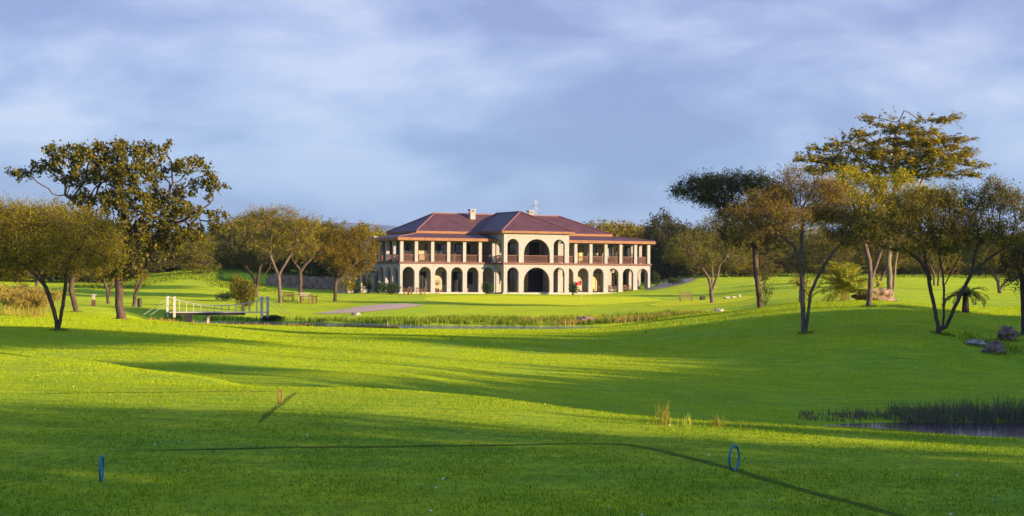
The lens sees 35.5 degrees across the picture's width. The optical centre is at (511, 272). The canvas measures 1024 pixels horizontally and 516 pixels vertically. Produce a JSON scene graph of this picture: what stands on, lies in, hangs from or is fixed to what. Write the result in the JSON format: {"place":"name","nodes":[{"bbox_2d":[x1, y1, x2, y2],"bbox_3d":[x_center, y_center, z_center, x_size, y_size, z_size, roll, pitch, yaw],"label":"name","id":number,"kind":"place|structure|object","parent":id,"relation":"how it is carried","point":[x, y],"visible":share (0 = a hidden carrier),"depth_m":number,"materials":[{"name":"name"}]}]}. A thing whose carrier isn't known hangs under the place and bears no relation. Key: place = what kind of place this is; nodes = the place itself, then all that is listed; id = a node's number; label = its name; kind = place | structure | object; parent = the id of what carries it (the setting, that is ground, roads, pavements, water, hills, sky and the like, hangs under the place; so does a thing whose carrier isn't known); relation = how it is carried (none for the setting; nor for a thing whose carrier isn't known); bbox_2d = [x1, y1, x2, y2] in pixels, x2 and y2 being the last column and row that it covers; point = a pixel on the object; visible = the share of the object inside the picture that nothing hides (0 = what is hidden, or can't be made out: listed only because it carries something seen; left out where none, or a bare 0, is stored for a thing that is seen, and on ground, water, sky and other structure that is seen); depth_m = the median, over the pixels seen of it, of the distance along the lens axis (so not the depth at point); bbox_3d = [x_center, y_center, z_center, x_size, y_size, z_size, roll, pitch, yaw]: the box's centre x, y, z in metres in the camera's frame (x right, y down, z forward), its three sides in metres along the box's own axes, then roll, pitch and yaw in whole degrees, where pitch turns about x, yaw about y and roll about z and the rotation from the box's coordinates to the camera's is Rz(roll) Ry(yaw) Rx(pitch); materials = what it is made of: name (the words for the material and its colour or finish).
{"place":"outdoors","nodes":[
{"label":"outdoors","id":0,"kind":"place"},
{"bbox_2d":[74,267,278,293],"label":"meadow grass","id":1,"kind":"structure","parent":0,"point":[156,279],"depth_m":208.01,"materials":[{"name":"plant"}]},
{"bbox_2d":[174,321,594,328],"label":"stream water","id":2,"kind":"structure","parent":0,"point":[446,326],"depth_m":128.05,"materials":[{"name":"grey liquid"}]},
{"bbox_2d":[170,223,746,265],"bbox_3d":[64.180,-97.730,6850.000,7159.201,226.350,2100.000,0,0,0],"label":"hills","id":3,"kind":"structure","parent":0,"point":[387,227],"depth_m":6942.62,"materials":[{"name":"plant"}]},
{"bbox_2d":[0,267,1023,515],"bbox_3d":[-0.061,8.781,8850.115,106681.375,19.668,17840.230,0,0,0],"label":"ground","id":4,"kind":"structure","parent":0,"point":[190,289],"depth_m":22.66,"materials":[{"name":"green plant"}]},
{"bbox_2d":[0,284,35,315],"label":"papyrus","id":5,"kind":"object","parent":4,"relation":"on","point":[3,287],"visible":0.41,"depth_m":103.55,"materials":[{"name":"plant"}]},
{"bbox_2d":[0,247,44,281],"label":"background tree","id":6,"kind":"object","parent":4,"relation":"on","point":[6,279],"visible":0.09,"depth_m":212.82,"materials":[{"name":"green plant"}]},
{"bbox_2d":[0,233,65,306],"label":"leaning tree","id":7,"kind":"object","parent":4,"relation":"on","point":[36,283],"visible":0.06,"depth_m":129.86,"materials":[{"name":"green plant"}]},
{"bbox_2d":[0,285,66,316],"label":"papyrus","id":8,"kind":"object","parent":4,"relation":"on","point":[36,299],"visible":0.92,"depth_m":99.53,"materials":[{"name":"plant"}]},
{"bbox_2d":[0,189,133,330],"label":"acacia tree","id":9,"kind":"object","parent":4,"relation":"on","point":[53,223],"visible":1,"depth_m":74.43,"materials":[{"name":"green plant"}]},
{"bbox_2d":[34,232,113,311],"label":"leaning tree","id":10,"kind":"object","parent":4,"relation":"on","point":[72,295],"visible":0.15,"depth_m":119.79,"materials":[{"name":"green plant"}]},
{"bbox_2d":[58,238,104,282],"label":"background tree","id":11,"kind":"object","parent":4,"relation":"on","point":[84,278],"visible":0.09,"depth_m":211.78,"materials":[{"name":"green plant"}]},
{"bbox_2d":[63,251,133,303],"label":"branching tree","id":12,"kind":"object","parent":4,"relation":"on","point":[107,292],"visible":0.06,"depth_m":149.91,"materials":[{"name":"green plant"}]},
{"bbox_2d":[99,455,103,481],"bbox_3d":[-3.540,1.730,13.800,0.020,0.312,0.237,0,0,-7],"label":"tee marker","id":13,"kind":"object","parent":4,"relation":"on","point":[101,459],"visible":0.97,"depth_m":13.75,"materials":[{"name":"blue paint"}]},
{"bbox_2d":[4,135,232,319],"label":"broadleaf tree","id":14,"kind":"object","parent":4,"relation":"on","point":[118,172],"visible":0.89,"depth_m":104.47,"materials":[{"name":"green plant"}]},
{"bbox_2d":[111,230,189,306],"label":"twin stem tree","id":15,"kind":"object","parent":4,"relation":"on","point":[154,259],"visible":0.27,"depth_m":140.65,"materials":[{"name":"green plant"}]},
{"bbox_2d":[142,238,182,272],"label":"background tree","id":16,"kind":"object","parent":4,"relation":"on","point":[153,269],"visible":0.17,"depth_m":227.01,"materials":[{"name":"green plant"}]},
{"bbox_2d":[151,237,198,272],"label":"background tree","id":17,"kind":"object","parent":4,"relation":"on","point":[178,266],"visible":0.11,"depth_m":227.09,"materials":[{"name":"green plant"}]},
{"bbox_2d":[174,231,221,273],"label":"background tree","id":18,"kind":"object","parent":4,"relation":"on","point":[202,249],"visible":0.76,"depth_m":217.33,"materials":[{"name":"green plant"}]},
{"bbox_2d":[204,219,229,261],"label":"background tree","id":19,"kind":"object","parent":4,"relation":"on","point":[219,237],"visible":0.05,"depth_m":252.44,"materials":[{"name":"green plant"}]},
{"bbox_2d":[145,296,290,322],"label":"footbridge","id":20,"kind":"object","parent":4,"relation":"on","point":[188,315],"visible":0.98,"depth_m":130.40,"materials":[{"name":"white paint"}]},
{"bbox_2d":[215,291,232,300],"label":"shrub","id":21,"kind":"object","parent":4,"relation":"on","point":[226,296],"visible":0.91,"depth_m":167.81,"materials":[{"name":"green plant"}]},
{"bbox_2d":[222,238,261,268],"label":"background tree","id":22,"kind":"object","parent":4,"relation":"on","point":[232,266],"visible":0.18,"depth_m":226.52,"materials":[{"name":"green plant"}]},
{"bbox_2d":[228,272,256,310],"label":"shrub","id":23,"kind":"object","parent":4,"relation":"on","point":[242,289],"visible":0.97,"depth_m":147.59,"materials":[{"name":"green plant"}]},
{"bbox_2d":[212,222,285,296],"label":"acacia tree","id":24,"kind":"object","parent":4,"relation":"on","point":[225,249],"visible":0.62,"depth_m":176.93,"materials":[{"name":"green plant"}]},
{"bbox_2d":[220,210,281,261],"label":"background tree","id":25,"kind":"object","parent":4,"relation":"on","point":[252,223],"visible":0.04,"depth_m":244.19,"materials":[{"name":"green plant"}]},
{"bbox_2d":[236,235,289,272],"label":"background tree","id":26,"kind":"object","parent":4,"relation":"on","point":[253,266],"visible":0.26,"depth_m":222.49,"materials":[{"name":"green plant"}]},
{"bbox_2d":[261,314,283,320],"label":"shrub","id":27,"kind":"object","parent":4,"relation":"on","point":[269,318],"visible":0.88,"depth_m":135.63,"materials":[{"name":"green plant"}]},
{"bbox_2d":[149,316,399,328],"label":"flower edge","id":28,"kind":"object","parent":4,"relation":"on","point":[350,325],"visible":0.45,"depth_m":114.12,"materials":[{"name":"plant"}]},
{"bbox_2d":[258,392,296,423],"bbox_3d":[-3.183,1.832,22.000,0.091,0.135,6.815,0,0,-4],"label":"tee line","id":29,"kind":"object","parent":4,"relation":"on","point":[266,415],"visible":0.99,"depth_m":21.35,"materials":[{"name":"green plant"}]},
{"bbox_2d":[229,200,329,302],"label":"acacia tree","id":30,"kind":"object","parent":4,"relation":"on","point":[268,237],"visible":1,"depth_m":165.57,"materials":[{"name":"green plant"}]},
{"bbox_2d":[266,274,337,289],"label":"rubble wall","id":31,"kind":"structure","parent":4,"relation":"on","point":[312,282],"depth_m":212.91,"materials":[{"name":"stone"}]},
{"bbox_2d":[277,235,326,276],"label":"background tree","id":32,"kind":"object","parent":4,"relation":"on","point":[311,268],"visible":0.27,"depth_m":221.85,"materials":[{"name":"green plant"}]},
{"bbox_2d":[274,217,349,292],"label":"acacia tree","id":33,"kind":"object","parent":4,"relation":"on","point":[335,225],"visible":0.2,"depth_m":183.84,"materials":[{"name":"green plant"}]},
{"bbox_2d":[304,222,380,300],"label":"acacia tree","id":34,"kind":"object","parent":4,"relation":"on","point":[361,235],"visible":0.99,"depth_m":168.68,"materials":[{"name":"green plant"}]},
{"bbox_2d":[318,231,374,275],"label":"background tree","id":35,"kind":"object","parent":4,"relation":"on","point":[333,270],"visible":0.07,"depth_m":220.27,"materials":[{"name":"green plant"}]},
{"bbox_2d":[337,275,357,293],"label":"shrub","id":36,"kind":"object","parent":4,"relation":"on","point":[347,284],"visible":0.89,"depth_m":192.94,"materials":[{"name":"green plant"}]},
{"bbox_2d":[337,271,377,292],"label":"annex","id":37,"kind":"object","parent":4,"relation":"on","point":[371,274],"visible":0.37,"depth_m":201.49,"materials":[{"name":"stone"}]},
{"bbox_2d":[345,221,385,239],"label":"background tree","id":38,"kind":"object","parent":4,"relation":"on","point":[367,226],"visible":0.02,"depth_m":248.93,"materials":[{"name":"green plant"}]},
{"bbox_2d":[314,303,419,313],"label":"sand bunker","id":39,"kind":"object","parent":4,"relation":"on","point":[375,307],"visible":1,"depth_m":153.70},
{"bbox_2d":[362,276,373,292],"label":"shrub","id":40,"kind":"object","parent":4,"relation":"on","point":[367,284],"visible":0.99,"depth_m":195.85,"materials":[{"name":"green plant"}]},
{"bbox_2d":[379,282,401,293],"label":"shrub","id":41,"kind":"object","parent":4,"relation":"on","point":[389,290],"visible":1,"depth_m":191.84,"materials":[{"name":"green plant"}]},
{"bbox_2d":[164,309,705,325],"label":"bank rushes","id":42,"kind":"object","parent":4,"relation":"on","point":[488,319],"visible":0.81,"depth_m":133.01,"materials":[{"name":"plant"}]},
{"bbox_2d":[481,281,493,293],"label":"shrub","id":43,"kind":"object","parent":4,"relation":"on","point":[485,287],"visible":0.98,"depth_m":194.25,"materials":[{"name":"green plant"}]},
{"bbox_2d":[362,209,655,294],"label":"clubhouse","id":44,"kind":"structure","parent":4,"relation":"on","point":[529,252],"depth_m":203.94,"materials":[{"name":"stone"}]},
{"bbox_2d":[419,272,425,291],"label":"door","id":45,"kind":"structure","parent":44,"relation":"in","point":[422,275],"depth_m":201.81,"materials":[{"name":"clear glass"}]},
{"bbox_2d":[435,244,445,261],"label":"door","id":46,"kind":"structure","parent":44,"relation":"in","point":[439,248],"depth_m":202.90,"materials":[{"name":"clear glass"}]},
{"bbox_2d":[452,272,460,291],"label":"door","id":47,"kind":"structure","parent":44,"relation":"in","point":[456,276],"depth_m":203.89,"materials":[{"name":"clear glass"}]},
{"bbox_2d":[455,244,461,260],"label":"door","id":48,"kind":"structure","parent":44,"relation":"in","point":[458,247],"depth_m":204.04,"materials":[{"name":"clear glass"}]},
{"bbox_2d":[507,269,516,291],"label":"door","id":49,"kind":"structure","parent":44,"relation":"in","point":[512,273],"depth_m":207.33,"materials":[{"name":"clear glass"}]},
{"bbox_2d":[508,243,516,262],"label":"door","id":50,"kind":"structure","parent":44,"relation":"in","point":[512,247],"depth_m":207.35,"materials":[{"name":"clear glass"}]},
{"bbox_2d":[524,271,528,291],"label":"window","id":51,"kind":"structure","parent":44,"relation":"in","point":[526,279],"depth_m":208.27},
{"bbox_2d":[529,242,538,262],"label":"door","id":52,"kind":"structure","parent":44,"relation":"in","point":[533,247],"depth_m":208.73,"materials":[{"name":"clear glass"}]},
{"bbox_2d":[529,270,542,291],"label":"door","id":53,"kind":"structure","parent":44,"relation":"in","point":[535,276],"depth_m":208.83,"materials":[{"name":"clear glass"}]},
{"bbox_2d":[593,272,601,291],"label":"door","id":54,"kind":"structure","parent":44,"relation":"in","point":[597,276],"depth_m":212.84,"materials":[{"name":"glass"}]},
{"bbox_2d":[0,300,1023,423],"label":"grass","id":55,"kind":"structure","parent":4,"relation":"on","point":[317,328],"depth_m":70.80,"materials":[{"name":"plant"}]},
{"bbox_2d":[136,443,905,515],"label":"tee line","id":56,"kind":"object","parent":4,"relation":"on","point":[793,487],"visible":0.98,"depth_m":16.01,"materials":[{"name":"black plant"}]},
{"bbox_2d":[728,445,739,470],"bbox_3d":[2.075,1.773,14.950,0.021,0.322,0.248,0,0,32],"label":"tee marker","id":57,"kind":"object","parent":56,"relation":"on","point":[729,454],"visible":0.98,"depth_m":14.93,"materials":[{"name":"blue paint"}]},
{"bbox_2d":[422,295,662,305],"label":"putting green","id":58,"kind":"object","parent":4,"relation":"on","point":[522,300],"visible":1,"depth_m":171.42,"materials":[{"name":"green plant"}]},
{"bbox_2d":[583,217,628,281],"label":"background tree","id":59,"kind":"object","parent":4,"relation":"on","point":[607,228],"visible":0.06,"depth_m":263.34,"materials":[{"name":"green plant"}]},
{"bbox_2d":[519,308,718,325],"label":"golden rushes","id":60,"kind":"object","parent":4,"relation":"on","point":[618,320],"visible":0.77,"depth_m":130.70,"materials":[{"name":"plant"}]},
{"bbox_2d":[598,219,646,284],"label":"background tree","id":61,"kind":"object","parent":4,"relation":"on","point":[623,226],"visible":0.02,"depth_m":267.72,"materials":[{"name":"green plant"}]},
{"bbox_2d":[267,253,1004,283],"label":"thicket","id":62,"kind":"object","parent":4,"relation":"on","point":[876,271],"visible":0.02,"depth_m":264.14,"materials":[{"name":"green plant"}]},
{"bbox_2d":[631,221,670,281],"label":"background tree","id":63,"kind":"object","parent":4,"relation":"on","point":[638,232],"visible":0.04,"depth_m":261.62,"materials":[{"name":"green plant"}]},
{"bbox_2d":[637,238,669,282],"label":"background tree","id":64,"kind":"object","parent":4,"relation":"on","point":[643,253],"visible":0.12,"depth_m":250.74,"materials":[{"name":"green plant"}]},
{"bbox_2d":[651,271,660,286],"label":"shrub","id":65,"kind":"object","parent":4,"relation":"on","point":[655,278],"visible":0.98,"depth_m":211.89,"materials":[{"name":"green plant"}]},
{"bbox_2d":[637,206,689,279],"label":"background tree","id":66,"kind":"object","parent":4,"relation":"on","point":[655,222],"visible":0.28,"depth_m":247.43,"materials":[{"name":"green plant"}]},
{"bbox_2d":[655,400,674,424],"bbox_3d":[1.934,1.789,20.328,0.241,0.342,0.304,0,0,0],"label":"grass tuft","id":67,"kind":"object","parent":4,"relation":"on","point":[664,418],"visible":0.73,"depth_m":20.30,"materials":[{"name":"plant"}]},
{"bbox_2d":[645,217,705,279],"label":"background tree","id":68,"kind":"object","parent":4,"relation":"on","point":[658,236],"visible":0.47,"depth_m":241.19,"materials":[{"name":"green plant"}]},
{"bbox_2d":[668,223,718,276],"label":"background tree","id":69,"kind":"object","parent":4,"relation":"on","point":[706,270],"visible":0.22,"depth_m":240.34,"materials":[{"name":"green plant"}]},
{"bbox_2d":[648,296,755,306],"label":"putting green","id":70,"kind":"object","parent":4,"relation":"on","point":[693,302],"visible":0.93,"depth_m":154.01,"materials":[{"name":"green plant"}]},
{"bbox_2d":[659,212,752,302],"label":"acacia tree","id":71,"kind":"object","parent":4,"relation":"on","point":[701,236],"visible":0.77,"depth_m":149.40,"materials":[{"name":"green plant"}]},
{"bbox_2d":[704,415,730,427],"bbox_3d":[2.594,1.887,20.284,0.322,0.194,0.464,0,0,0],"label":"grass tuft","id":72,"kind":"object","parent":4,"relation":"on","point":[716,419],"visible":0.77,"depth_m":20.31,"materials":[{"name":"plant"}]},
{"bbox_2d":[665,164,808,306],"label":"acacia tree","id":73,"kind":"object","parent":4,"relation":"on","point":[709,186],"visible":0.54,"depth_m":114.60,"materials":[{"name":"green plant"}]},
{"bbox_2d":[712,244,770,276],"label":"background tree","id":74,"kind":"object","parent":4,"relation":"on","point":[725,268],"visible":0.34,"depth_m":226.17,"materials":[{"name":"green plant"}]},
{"bbox_2d":[731,239,787,276],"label":"background tree","id":75,"kind":"object","parent":4,"relation":"on","point":[774,269],"visible":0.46,"depth_m":225.15,"materials":[{"name":"green plant"}]},
{"bbox_2d":[769,228,807,273],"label":"background tree","id":76,"kind":"object","parent":4,"relation":"on","point":[786,269],"visible":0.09,"depth_m":258.36,"materials":[{"name":"green plant"}]},
{"bbox_2d":[788,276,812,301],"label":"palm","id":77,"kind":"object","parent":4,"relation":"on","point":[796,282],"visible":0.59,"depth_m":118.01,"materials":[{"name":"green plant"}]},
{"bbox_2d":[714,158,892,332],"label":"acacia tree","id":78,"kind":"object","parent":4,"relation":"on","point":[793,217],"visible":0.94,"depth_m":79.81,"materials":[{"name":"green plant"}]},
{"bbox_2d":[772,225,843,273],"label":"background tree","id":79,"kind":"object","parent":4,"relation":"on","point":[791,262],"visible":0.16,"depth_m":249.44,"materials":[{"name":"green plant"}]},
{"bbox_2d":[794,225,858,276],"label":"background tree","id":80,"kind":"object","parent":4,"relation":"on","point":[817,245],"visible":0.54,"depth_m":226.55,"materials":[{"name":"green plant"}]},
{"bbox_2d":[806,260,886,301],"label":"palm","id":81,"kind":"object","parent":4,"relation":"on","point":[844,285],"visible":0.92,"depth_m":105.42,"materials":[{"name":"green plant"}]},
{"bbox_2d":[851,288,897,300],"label":"boulder","id":82,"kind":"object","parent":4,"relation":"on","point":[882,292],"visible":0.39,"depth_m":107.03,"materials":[{"name":"stone"}]},
{"bbox_2d":[806,161,948,306],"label":"acacia tree","id":83,"kind":"object","parent":4,"relation":"on","point":[881,193],"visible":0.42,"depth_m":97.67,"materials":[{"name":"green plant"}]},
{"bbox_2d":[848,239,907,286],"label":"acacia tree","id":84,"kind":"object","parent":4,"relation":"on","point":[861,257],"visible":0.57,"depth_m":174.19,"materials":[{"name":"green plant"}]},
{"bbox_2d":[791,105,996,297],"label":"tiered acacia tree","id":85,"kind":"object","parent":4,"relation":"on","point":[931,155],"visible":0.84,"depth_m":107.42,"materials":[{"name":"green plant"}]},
{"bbox_2d":[872,236,920,275],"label":"background tree","id":86,"kind":"object","parent":4,"relation":"on","point":[908,268],"visible":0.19,"depth_m":239.67,"materials":[{"name":"green plant"}]},
{"bbox_2d":[798,391,1023,423],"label":"reeds","id":87,"kind":"object","parent":4,"relation":"on","point":[994,410],"visible":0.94,"depth_m":47.00,"materials":[{"name":"plant"}]},
{"bbox_2d":[891,231,938,274],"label":"background tree","id":88,"kind":"object","parent":4,"relation":"on","point":[916,269],"visible":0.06,"depth_m":258.48,"materials":[{"name":"green plant"}]},
{"bbox_2d":[912,234,945,274],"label":"background tree","id":89,"kind":"object","parent":4,"relation":"on","point":[922,270],"visible":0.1,"depth_m":256.53,"materials":[{"name":"green plant"}]},
{"bbox_2d":[835,174,1023,334],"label":"acacia tree","id":90,"kind":"object","parent":4,"relation":"on","point":[877,230],"visible":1,"depth_m":77.67,"materials":[{"name":"green plant"}]},
{"bbox_2d":[912,248,960,285],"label":"acacia tree","id":91,"kind":"object","parent":4,"relation":"on","point":[947,261],"visible":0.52,"depth_m":184.81,"materials":[{"name":"green plant"}]},
{"bbox_2d":[914,227,975,274],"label":"background tree","id":92,"kind":"object","parent":4,"relation":"on","point":[956,267],"visible":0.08,"depth_m":262.04,"materials":[{"name":"green plant"}]},
{"bbox_2d":[941,286,989,312],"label":"palm","id":93,"kind":"object","parent":4,"relation":"on","point":[968,292],"visible":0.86,"depth_m":95.82,"materials":[{"name":"green plant"}]},
{"bbox_2d":[965,339,985,345],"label":"boulder","id":94,"kind":"object","parent":4,"relation":"on","point":[976,342],"visible":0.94,"depth_m":75.05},
{"bbox_2d":[959,233,1006,275],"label":"background tree","id":95,"kind":"object","parent":4,"relation":"on","point":[966,259],"visible":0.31,"depth_m":239.45,"materials":[{"name":"green plant"}]},
{"bbox_2d":[949,328,1023,355],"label":"rock grass","id":96,"kind":"object","parent":4,"relation":"on","point":[970,337],"visible":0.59,"depth_m":76.04,"materials":[{"name":"plant"}]},
{"bbox_2d":[981,340,1006,353],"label":"boulder","id":97,"kind":"object","parent":4,"relation":"on","point":[995,346],"visible":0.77,"depth_m":72.34,"materials":[{"name":"stone"}]},
{"bbox_2d":[970,237,1023,292],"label":"acacia tree","id":98,"kind":"object","parent":4,"relation":"on","point":[985,253],"visible":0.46,"depth_m":164.14,"materials":[{"name":"green plant"}]},
{"bbox_2d":[991,234,1023,333],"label":"acacia tree","id":99,"kind":"object","parent":4,"relation":"on","point":[1014,261],"visible":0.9,"depth_m":81.91,"materials":[{"name":"green plant"}]},
{"bbox_2d":[997,325,1019,340],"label":"boulder","id":100,"kind":"object","parent":4,"relation":"on","point":[1006,333],"visible":0.84,"depth_m":78.85,"materials":[{"name":"stone"}]},
{"bbox_2d":[0,0,1023,239],"label":"sky","id":101,"kind":"structure","parent":0,"point":[383,112],"materials":[{"name":"blue"}]},
{"bbox_2d":[49,299,1023,355],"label":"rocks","id":102,"kind":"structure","parent":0,"point":[809,332],"depth_m":77.86,"materials":[{"name":"stone"}]},
{"bbox_2d":[647,278,695,289],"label":"gravel road","id":103,"kind":"structure","parent":0,"point":[665,285],"depth_m":212.93,"materials":[{"name":"gravel"}]},
{"bbox_2d":[650,273,1023,284],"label":"rough grass","id":104,"kind":"structure","parent":0,"point":[911,275],"depth_m":228.79,"materials":[{"name":"plant"}]},
{"bbox_2d":[821,422,1023,438],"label":"pond water","id":105,"kind":"structure","parent":0,"point":[1001,429],"depth_m":44.90,"materials":[{"name":"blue liquid"}]},
{"bbox_2d":[801,402,1022,423],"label":"dead reeds","id":106,"kind":"object","parent":105,"relation":"in","point":[970,419],"visible":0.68,"depth_m":46.73,"materials":[{"name":"plant"}]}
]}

